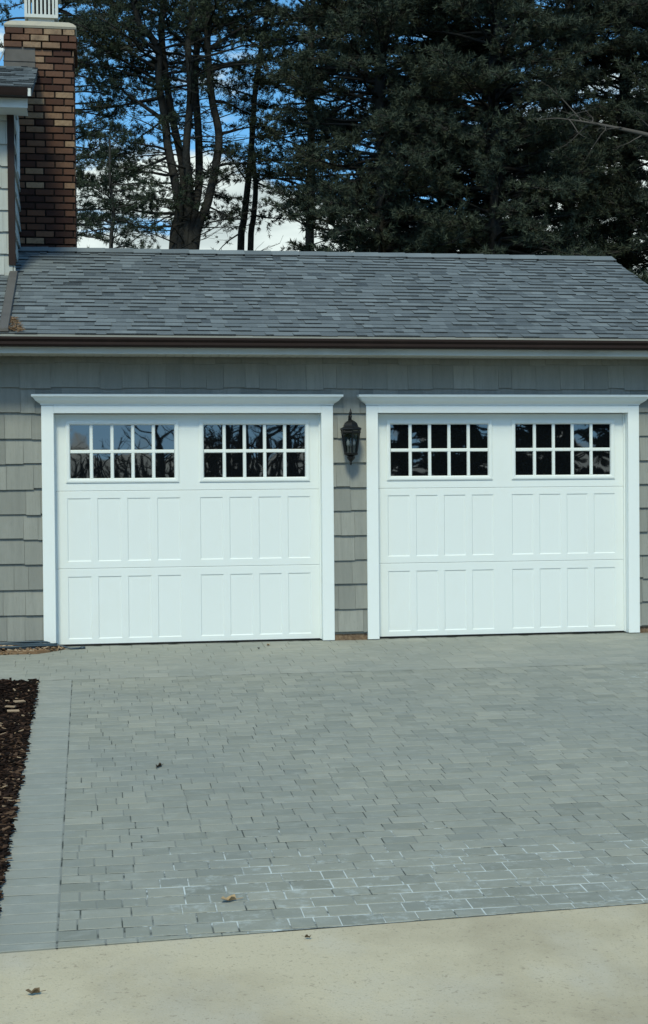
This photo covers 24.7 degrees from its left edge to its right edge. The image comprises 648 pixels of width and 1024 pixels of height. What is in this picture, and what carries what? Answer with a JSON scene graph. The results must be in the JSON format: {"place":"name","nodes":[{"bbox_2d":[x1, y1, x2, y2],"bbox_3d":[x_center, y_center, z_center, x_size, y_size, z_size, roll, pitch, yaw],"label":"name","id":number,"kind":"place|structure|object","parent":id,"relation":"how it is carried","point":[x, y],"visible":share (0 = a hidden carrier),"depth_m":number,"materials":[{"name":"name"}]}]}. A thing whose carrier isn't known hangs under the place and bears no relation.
{"place":"outdoors","nodes":[
{"label":"outdoors","id":0,"kind":"place"},
{"bbox_2d":[13,632,615,948],"bbox_3d":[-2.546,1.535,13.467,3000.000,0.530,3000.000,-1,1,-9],"label":"ground","id":1,"kind":"structure","parent":0,"point":[321,639],"depth_m":14.25,"materials":[{"name":"soil"}]},
{"bbox_2d":[0,677,39,911],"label":"mulch bed","id":2,"kind":"object","parent":1,"relation":"on","point":[17,700],"visible":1,"depth_m":9.51,"materials":[{"name":"brown wood"}]},
{"bbox_2d":[0,0,157,247],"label":"pine tree","id":3,"kind":"object","parent":1,"relation":"on","point":[83,132],"visible":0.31,"depth_m":33.53,"materials":[{"name":"green plant"}]},
{"bbox_2d":[76,140,166,248],"bbox_3d":[-4.404,-3.353,30.828,2.409,8.797,2.362,-1,1,-9],"label":"young pine tree","id":4,"kind":"object","parent":1,"relation":"on","point":[111,241],"visible":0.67,"depth_m":30.50,"materials":[{"name":"green plant"}]},
{"bbox_2d":[59,0,314,250],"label":"pine tree","id":5,"kind":"object","parent":1,"relation":"on","point":[187,225],"visible":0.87,"depth_m":32.25,"materials":[{"name":"green plant"}]},
{"bbox_2d":[178,0,365,250],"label":"pine tree","id":6,"kind":"object","parent":1,"relation":"on","point":[246,196],"visible":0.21,"depth_m":35.69,"materials":[{"name":"green plant"}]},
{"bbox_2d":[202,0,388,250],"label":"pine tree","id":7,"kind":"object","parent":1,"relation":"on","point":[264,173],"visible":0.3,"depth_m":33.61,"materials":[{"name":"green plant"}]},
{"bbox_2d":[0,0,647,645],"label":"house","id":8,"kind":"structure","parent":1,"relation":"on","point":[174,466],"depth_m":13.92,"materials":[{"name":"grey wood"}]},
{"bbox_2d":[8,316,24,331],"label":"pine litter","id":9,"kind":"object","parent":8,"relation":"on","point":[14,320],"visible":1,"depth_m":12.99,"materials":[{"name":"brown plant"}]},
{"bbox_2d":[55,414,319,645],"bbox_3d":[-1.250,0.153,13.754,2.497,2.122,0.064,-1,1,-9],"label":"garage door","id":10,"kind":"structure","parent":8,"relation":"in","point":[216,511],"depth_m":13.73,"materials":[{"name":"white paint"}]},
{"bbox_2d":[340,408,360,464],"bbox_3d":[0.247,-0.698,13.738,0.184,0.528,0.235,-1,1,-9],"label":"wall lantern","id":11,"kind":"object","parent":8,"relation":"attached to","point":[350,429],"depth_m":13.68,"materials":[{"name":"black metal"}]},
{"bbox_2d":[378,414,624,637],"bbox_3d":[1.708,0.120,14.223,2.497,2.122,0.064,-1,1,-9],"label":"garage door","id":12,"kind":"structure","parent":8,"relation":"in","point":[556,505],"depth_m":14.20,"materials":[{"name":"white paint"}]},
{"bbox_2d":[246,0,512,253],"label":"pine tree","id":13,"kind":"object","parent":1,"relation":"on","point":[337,19],"visible":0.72,"depth_m":29.41,"materials":[{"name":"green plant"}]},
{"bbox_2d":[314,0,580,254],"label":"pine tree","id":14,"kind":"object","parent":1,"relation":"on","point":[363,113],"visible":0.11,"depth_m":31.78,"materials":[{"name":"green plant"}]},
{"bbox_2d":[365,0,624,257],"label":"pine tree","id":15,"kind":"object","parent":1,"relation":"on","point":[544,179],"visible":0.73,"depth_m":28.86,"materials":[{"name":"green plant"}]},
{"bbox_2d":[484,0,647,274],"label":"pine tree","id":16,"kind":"object","parent":1,"relation":"on","point":[542,214],"visible":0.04,"depth_m":34.48,"materials":[{"name":"green plant"}]},
{"bbox_2d":[525,0,647,271],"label":"pine tree","id":17,"kind":"object","parent":1,"relation":"on","point":[622,84],"visible":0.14,"depth_m":30.92,"materials":[{"name":"green plant"}]},
{"bbox_2d":[532,81,647,165],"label":"bare tree","id":18,"kind":"object","parent":1,"relation":"on","point":[627,130],"visible":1,"depth_m":27.72,"materials":[{"name":"brown plant"}]},
{"bbox_2d":[539,0,647,283],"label":"pine tree","id":19,"kind":"object","parent":1,"relation":"on","point":[627,190],"visible":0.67,"depth_m":29.93,"materials":[{"name":"green plant"}]},
{"bbox_2d":[0,632,647,953],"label":"paver driveway","id":20,"kind":"structure","parent":0,"point":[297,785],"depth_m":8.59,"materials":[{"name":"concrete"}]},
{"bbox_2d":[0,645,63,654],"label":"wood chips","id":21,"kind":"object","parent":20,"relation":"on","point":[37,650],"visible":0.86,"depth_m":13.15,"materials":[{"name":"brown wood"}]},
{"bbox_2d":[0,641,84,648],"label":"garden hose","id":22,"kind":"object","parent":21,"relation":"on","point":[26,644],"visible":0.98,"depth_m":13.21,"materials":[{"name":"rubber"}]},
{"bbox_2d":[221,894,242,900],"bbox_3d":[-0.412,1.722,6.600,0.106,0.024,0.035,-1,1,-18],"label":"fallen leaf","id":23,"kind":"object","parent":20,"relation":"on","point":[231,897],"visible":1,"depth_m":6.60,"materials":[{"name":"beige plant"}]},
{"bbox_2d":[0,904,647,1023],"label":"road","id":24,"kind":"structure","parent":0,"point":[582,966],"depth_m":5.75,"materials":[{"name":"concrete"}]},
{"bbox_2d":[26,987,45,993],"bbox_3d":[-1.085,1.802,5.566,0.076,0.016,0.025,-1,1,-9],"label":"fallen leaf","id":25,"kind":"object","parent":24,"relation":"on","point":[35,990],"visible":1,"depth_m":5.56,"materials":[{"name":"brown plant"}]},
{"bbox_2d":[0,0,647,276],"label":"sky","id":26,"kind":"structure","parent":0,"point":[287,231],"materials":[{"name":"blue"}]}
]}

